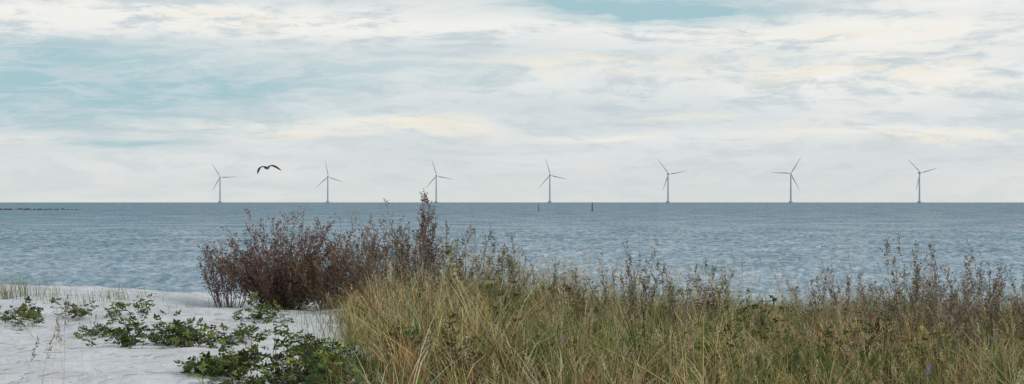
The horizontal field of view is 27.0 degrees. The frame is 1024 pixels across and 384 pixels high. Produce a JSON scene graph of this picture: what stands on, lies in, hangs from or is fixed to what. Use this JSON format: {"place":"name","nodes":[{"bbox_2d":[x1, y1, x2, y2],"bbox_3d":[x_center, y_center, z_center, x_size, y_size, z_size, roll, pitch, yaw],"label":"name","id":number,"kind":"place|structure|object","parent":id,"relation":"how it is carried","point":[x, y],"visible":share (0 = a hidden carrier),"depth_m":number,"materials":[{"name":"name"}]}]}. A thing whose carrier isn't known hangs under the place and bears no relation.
{"place":"outdoors","nodes":[
{"label":"outdoors","id":0,"kind":"place"},
{"bbox_2d":[257,165,280,173],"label":"gull","id":1,"kind":"object","parent":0,"point":[265,167],"visible":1,"depth_m":109.92,"materials":[{"name":"grey"}]},
{"bbox_2d":[0,202,1023,311],"bbox_3d":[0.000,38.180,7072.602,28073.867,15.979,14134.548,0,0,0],"label":"sea","id":2,"kind":"structure","parent":0,"point":[146,245],"depth_m":249.72,"materials":[{"name":"liquid"}]},
{"bbox_2d":[0,208,77,209],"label":"rock breakwater","id":3,"kind":"object","parent":2,"relation":"in","point":[33,209],"visible":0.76,"depth_m":982.50,"materials":[{"name":"grey stone"}]},
{"bbox_2d":[213,165,227,201],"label":"wind turbine","id":4,"kind":"object","parent":2,"relation":"in","point":[219,185],"visible":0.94,"depth_m":5715.77,"materials":[{"name":"metal"}]},
{"bbox_2d":[318,161,341,201],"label":"wind turbine","id":5,"kind":"object","parent":2,"relation":"in","point":[327,184],"visible":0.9,"depth_m":5641.20,"materials":[{"name":"metal"}]},
{"bbox_2d":[426,162,449,202],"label":"wind turbine","id":6,"kind":"object","parent":2,"relation":"in","point":[436,201],"visible":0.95,"depth_m":5429.48,"materials":[{"name":"metal"}]},
{"bbox_2d":[541,161,564,202],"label":"wind turbine","id":7,"kind":"object","parent":2,"relation":"in","point":[549,201],"visible":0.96,"depth_m":5297.28,"materials":[{"name":"metal"}]},
{"bbox_2d":[658,160,684,202],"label":"wind turbine","id":8,"kind":"object","parent":2,"relation":"in","point":[667,180],"visible":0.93,"depth_m":5074.47,"materials":[{"name":"metal"}]},
{"bbox_2d":[774,159,799,202],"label":"wind turbine","id":9,"kind":"object","parent":2,"relation":"in","point":[790,201],"visible":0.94,"depth_m":4958.52,"materials":[{"name":"metal"}]},
{"bbox_2d":[911,162,935,202],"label":"wind turbine","id":10,"kind":"object","parent":2,"relation":"in","point":[919,172],"visible":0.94,"depth_m":4845.69,"materials":[{"name":"metal"}]},
{"bbox_2d":[0,284,1023,383],"bbox_3d":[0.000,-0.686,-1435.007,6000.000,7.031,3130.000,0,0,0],"label":"sand dune ground","id":11,"kind":"structure","parent":0,"point":[116,367],"depth_m":18.61,"materials":[{"name":"white sand"}]},
{"bbox_2d":[0,302,36,315],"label":"beach rose plant","id":12,"kind":"object","parent":11,"relation":"on","point":[23,310],"visible":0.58,"depth_m":21.62,"materials":[{"name":"green plant"}]},
{"bbox_2d":[0,296,98,329],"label":"beach rose plant","id":13,"kind":"object","parent":11,"relation":"on","point":[31,315],"visible":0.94,"depth_m":21.14,"materials":[{"name":"green plant"}]},
{"bbox_2d":[27,294,97,383],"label":"foreground grass stalks","id":14,"kind":"object","parent":11,"relation":"on","point":[58,325],"depth_m":12.94,"materials":[{"name":"plant"}]},
{"bbox_2d":[73,312,135,338],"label":"beach rose plant","id":15,"kind":"object","parent":11,"relation":"on","point":[97,332],"visible":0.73,"depth_m":19.73,"materials":[{"name":"green plant"}]},
{"bbox_2d":[103,294,155,318],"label":"beach rose plant","id":16,"kind":"object","parent":11,"relation":"on","point":[124,305],"visible":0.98,"depth_m":21.45,"materials":[{"name":"green plant"}]},
{"bbox_2d":[75,313,215,348],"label":"beach rose plant","id":17,"kind":"object","parent":11,"relation":"on","point":[125,340],"visible":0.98,"depth_m":16.54,"materials":[{"name":"green plant"}]},
{"bbox_2d":[153,310,233,348],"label":"beach rose plant","id":18,"kind":"object","parent":11,"relation":"on","point":[209,342],"visible":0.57,"depth_m":16.93,"materials":[{"name":"green plant"}]},
{"bbox_2d":[0,291,391,383],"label":"dry twig litter","id":19,"kind":"object","parent":11,"relation":"on","point":[115,345],"visible":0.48,"depth_m":16.76,"materials":[{"name":"brown wood"}]},
{"bbox_2d":[173,350,249,383],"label":"beach rose plant","id":20,"kind":"object","parent":11,"relation":"on","point":[207,361],"visible":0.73,"depth_m":14.21,"materials":[{"name":"green plant"}]},
{"bbox_2d":[0,266,456,383],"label":"marram grass tufts","id":21,"kind":"object","parent":11,"relation":"on","point":[5,293],"visible":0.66,"depth_m":19.02,"materials":[{"name":"green plant"}]},
{"bbox_2d":[226,322,266,343],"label":"beach rose plant","id":22,"kind":"object","parent":11,"relation":"on","point":[239,332],"visible":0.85,"depth_m":17.25,"materials":[{"name":"green plant"}]},
{"bbox_2d":[231,292,294,323],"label":"beach rose plant","id":23,"kind":"object","parent":11,"relation":"on","point":[259,316],"visible":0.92,"depth_m":21.69,"materials":[{"name":"green plant"}]},
{"bbox_2d":[196,206,352,309],"bbox_3d":[-2.659,0.758,24.039,1.801,1.218,1.510,0,0,0],"label":"sea buckthorn shrub","id":24,"kind":"object","parent":11,"relation":"on","point":[270,287],"visible":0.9,"depth_m":23.82,"materials":[{"name":"brown plant"}]},
{"bbox_2d":[198,318,351,383],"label":"beach rose plant","id":25,"kind":"object","parent":11,"relation":"on","point":[243,363],"visible":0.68,"depth_m":13.87,"materials":[{"name":"green plant"}]},
{"bbox_2d":[258,329,376,383],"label":"beach rose plant","id":26,"kind":"object","parent":11,"relation":"on","point":[306,374],"visible":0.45,"depth_m":13.88,"materials":[{"name":"green plant"}]},
{"bbox_2d":[267,228,383,310],"bbox_3d":[-2.056,0.865,23.678,1.178,0.935,1.198,0,0,35],"label":"sea buckthorn shrub","id":27,"kind":"object","parent":11,"relation":"on","point":[322,286],"visible":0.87,"depth_m":23.60,"materials":[{"name":"brown plant"}]},
{"bbox_2d":[318,213,386,304],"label":"sea buckthorn shrub","id":28,"kind":"object","parent":11,"relation":"on","point":[358,256],"visible":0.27,"depth_m":24.27,"materials":[{"name":"plant"}]},
{"bbox_2d":[299,347,414,383],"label":"beach rose plant","id":29,"kind":"object","parent":11,"relation":"on","point":[309,378],"visible":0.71,"depth_m":13.23,"materials":[{"name":"green plant"}]},
{"bbox_2d":[339,211,423,306],"bbox_3d":[-1.269,0.743,22.835,0.916,1.134,0.922,0,0,-31],"label":"mugwort shrub","id":30,"kind":"object","parent":11,"relation":"on","point":[368,260],"visible":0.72,"depth_m":22.89,"materials":[{"name":"plant"}]},
{"bbox_2d":[370,325,443,367],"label":"wild rose bush","id":31,"kind":"object","parent":11,"relation":"on","point":[409,333],"visible":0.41,"depth_m":15.46,"materials":[{"name":"green plant"}]},
{"bbox_2d":[362,198,474,305],"bbox_3d":[-1.053,0.686,22.545,1.070,1.270,1.048,0,0,-24],"label":"mugwort shrub","id":32,"kind":"object","parent":11,"relation":"on","point":[402,245],"visible":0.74,"depth_m":22.48,"materials":[{"name":"plant"}]},
{"bbox_2d":[416,189,440,297],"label":"mugwort shrub","id":33,"kind":"object","parent":11,"relation":"on","point":[425,200],"visible":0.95,"depth_m":22.36,"materials":[{"name":"brown plant"}]},
{"bbox_2d":[403,227,499,303],"bbox_3d":[-0.591,0.841,22.323,0.872,1.021,0.829,0,0,38],"label":"mugwort shrub","id":34,"kind":"object","parent":11,"relation":"on","point":[443,264],"visible":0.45,"depth_m":22.27,"materials":[{"name":"green plant"}]},
{"bbox_2d":[425,238,493,332],"bbox_3d":[-0.501,0.931,20.128,0.684,0.988,1.464,0,0,0],"label":"wild rose bush","id":35,"kind":"object","parent":11,"relation":"on","point":[454,276],"visible":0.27,"depth_m":20.21,"materials":[{"name":"green plant"}]},
{"bbox_2d":[424,313,507,383],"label":"wild rose bush","id":36,"kind":"object","parent":11,"relation":"on","point":[444,332],"visible":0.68,"depth_m":14.69,"materials":[{"name":"green plant"}]},
{"bbox_2d":[472,223,508,302],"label":"mugwort plant","id":37,"kind":"object","parent":11,"relation":"on","point":[493,269],"visible":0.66,"depth_m":21.92,"materials":[{"name":"green plant"}]},
{"bbox_2d":[448,275,552,334],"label":"wild rose bush","id":38,"kind":"object","parent":11,"relation":"on","point":[506,299],"visible":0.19,"depth_m":20.09,"materials":[{"name":"green plant"}]},
{"bbox_2d":[479,255,522,315],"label":"mugwort plant","id":39,"kind":"object","parent":11,"relation":"on","point":[512,277],"visible":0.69,"depth_m":20.93,"materials":[{"name":"green plant"}]},
{"bbox_2d":[491,232,538,312],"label":"mugwort plant","id":40,"kind":"object","parent":11,"relation":"on","point":[523,284],"visible":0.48,"depth_m":22.45,"materials":[{"name":"green plant"}]},
{"bbox_2d":[478,317,572,381],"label":"wild rose bush","id":41,"kind":"object","parent":11,"relation":"on","point":[538,346],"visible":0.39,"depth_m":15.88,"materials":[{"name":"green plant"}]},
{"bbox_2d":[530,259,579,312],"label":"mugwort plant","id":42,"kind":"object","parent":11,"relation":"on","point":[554,281],"visible":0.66,"depth_m":22.08,"materials":[{"name":"green plant"}]},
{"bbox_2d":[528,278,606,339],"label":"wild rose bush","id":43,"kind":"object","parent":11,"relation":"on","point":[581,309],"visible":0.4,"depth_m":21.59,"materials":[{"name":"green plant"}]},
{"bbox_2d":[571,269,613,335],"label":"mugwort plant","id":44,"kind":"object","parent":11,"relation":"on","point":[592,303],"visible":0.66,"depth_m":22.02,"materials":[{"name":"plant"}]},
{"bbox_2d":[582,251,644,342],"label":"mugwort plant","id":45,"kind":"object","parent":11,"relation":"on","point":[623,296],"visible":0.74,"depth_m":21.98,"materials":[{"name":"plant"}]},
{"bbox_2d":[586,304,670,363],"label":"wild rose bush","id":46,"kind":"object","parent":11,"relation":"on","point":[650,325],"visible":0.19,"depth_m":19.25,"materials":[{"name":"green plant"}]},
{"bbox_2d":[622,240,660,335],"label":"mugwort plant","id":47,"kind":"object","parent":11,"relation":"on","point":[644,285],"visible":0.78,"depth_m":22.31,"materials":[{"name":"plant"}]},
{"bbox_2d":[654,258,692,334],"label":"mugwort plant","id":48,"kind":"object","parent":11,"relation":"on","point":[672,294],"visible":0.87,"depth_m":21.99,"materials":[{"name":"plant"}]},
{"bbox_2d":[654,274,733,334],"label":"wild rose bush","id":49,"kind":"object","parent":11,"relation":"on","point":[705,311],"visible":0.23,"depth_m":23.43,"materials":[{"name":"green plant"}]},
{"bbox_2d":[687,260,733,334],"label":"mugwort plant","id":50,"kind":"object","parent":11,"relation":"on","point":[713,294],"visible":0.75,"depth_m":22.08,"materials":[{"name":"plant"}]},
{"bbox_2d":[675,320,761,379],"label":"wild rose bush","id":51,"kind":"object","parent":11,"relation":"on","point":[730,345],"visible":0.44,"depth_m":17.21,"materials":[{"name":"green plant"}]},
{"bbox_2d":[472,280,996,383],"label":"purple knapweed flowers","id":52,"kind":"object","parent":11,"relation":"on","point":[926,372],"visible":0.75,"depth_m":15.99,"materials":[{"name":"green plant"}]},
{"bbox_2d":[702,289,805,346],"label":"wild rose bush","id":53,"kind":"object","parent":11,"relation":"on","point":[758,308],"visible":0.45,"depth_m":21.96,"materials":[{"name":"green plant"}]},
{"bbox_2d":[746,294,792,340],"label":"mugwort plant","id":54,"kind":"object","parent":11,"relation":"on","point":[757,319],"visible":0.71,"depth_m":21.96,"materials":[{"name":"green plant"}]},
{"bbox_2d":[756,326,861,379],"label":"wild rose bush","id":55,"kind":"object","parent":11,"relation":"on","point":[828,332],"visible":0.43,"depth_m":17.86,"materials":[{"name":"green plant"}]},
{"bbox_2d":[790,269,842,344],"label":"mugwort plant","id":56,"kind":"object","parent":11,"relation":"on","point":[810,302],"visible":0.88,"depth_m":21.00,"materials":[{"name":"plant"}]},
{"bbox_2d":[813,267,851,335],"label":"mugwort plant","id":57,"kind":"object","parent":11,"relation":"on","point":[846,289],"visible":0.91,"depth_m":21.05,"materials":[{"name":"plant"}]},
{"bbox_2d":[826,280,885,344],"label":"mugwort plant","id":58,"kind":"object","parent":11,"relation":"on","point":[870,297],"visible":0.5,"depth_m":20.93,"materials":[{"name":"plant"}]},
{"bbox_2d":[824,312,916,366],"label":"wild rose bush","id":59,"kind":"object","parent":11,"relation":"on","point":[865,330],"visible":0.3,"depth_m":19.82,"materials":[{"name":"green plant"}]},
{"bbox_2d":[854,273,888,337],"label":"mugwort plant","id":60,"kind":"object","parent":11,"relation":"on","point":[863,299],"visible":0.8,"depth_m":20.46,"materials":[{"name":"plant"}]},
{"bbox_2d":[878,233,927,346],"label":"mugwort plant","id":61,"kind":"object","parent":11,"relation":"on","point":[905,274],"visible":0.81,"depth_m":20.54,"materials":[{"name":"plant"}]},
{"bbox_2d":[875,262,947,346],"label":"mugwort plant","id":62,"kind":"object","parent":11,"relation":"on","point":[887,310],"visible":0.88,"depth_m":20.00,"materials":[{"name":"plant"}]},
{"bbox_2d":[871,325,978,381],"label":"wild rose bush","id":63,"kind":"object","parent":11,"relation":"on","point":[924,347],"visible":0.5,"depth_m":18.33,"materials":[{"name":"green plant"}]},
{"bbox_2d":[900,264,973,345],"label":"mugwort plant","id":64,"kind":"object","parent":11,"relation":"on","point":[930,306],"visible":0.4,"depth_m":20.91,"materials":[{"name":"plant"}]},
{"bbox_2d":[913,236,978,367],"bbox_3d":[4.111,1.067,20.278,0.579,1.294,0.374,0,0,31],"label":"mugwort plant","id":65,"kind":"object","parent":11,"relation":"on","point":[935,281],"visible":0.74,"depth_m":20.32,"materials":[{"name":"plant"}]},
{"bbox_2d":[930,280,984,360],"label":"mugwort plant","id":66,"kind":"object","parent":11,"relation":"on","point":[963,317],"visible":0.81,"depth_m":19.98,"materials":[{"name":"plant"}]},
{"bbox_2d":[926,308,1023,363],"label":"wild rose bush","id":67,"kind":"object","parent":11,"relation":"on","point":[985,335],"visible":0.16,"depth_m":20.71,"materials":[{"name":"green plant"}]},
{"bbox_2d":[939,252,1010,346],"bbox_3d":[4.579,1.157,20.955,0.664,1.146,0.596,0,0,0],"label":"mugwort plant","id":68,"kind":"object","parent":11,"relation":"on","point":[995,284],"visible":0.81,"depth_m":20.97,"materials":[{"name":"plant"}]},
{"bbox_2d":[972,261,1023,351],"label":"mugwort plant","id":69,"kind":"object","parent":11,"relation":"on","point":[996,311],"visible":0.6,"depth_m":21.46,"materials":[{"name":"plant"}]},
{"bbox_2d":[997,261,1023,353],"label":"mugwort plant","id":70,"kind":"object","parent":11,"relation":"on","point":[1013,308],"visible":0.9,"depth_m":20.88,"materials":[{"name":"plant"}]},
{"bbox_2d":[1008,297,1022,320],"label":"mugwort plant","id":71,"kind":"object","parent":11,"relation":"on","point":[1016,307],"visible":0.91,"depth_m":21.01,"materials":[{"name":"green plant"}]},
{"bbox_2d":[0,0,1023,201],"label":"sky","id":72,"kind":"structure","parent":0,"point":[101,100],"materials":[{"name":"white"}]},
{"bbox_2d":[309,229,1023,383],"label":"dune grass","id":73,"kind":"structure","parent":0,"point":[396,313],"depth_m":17.67,"materials":[{"name":"green plant"}]}
]}

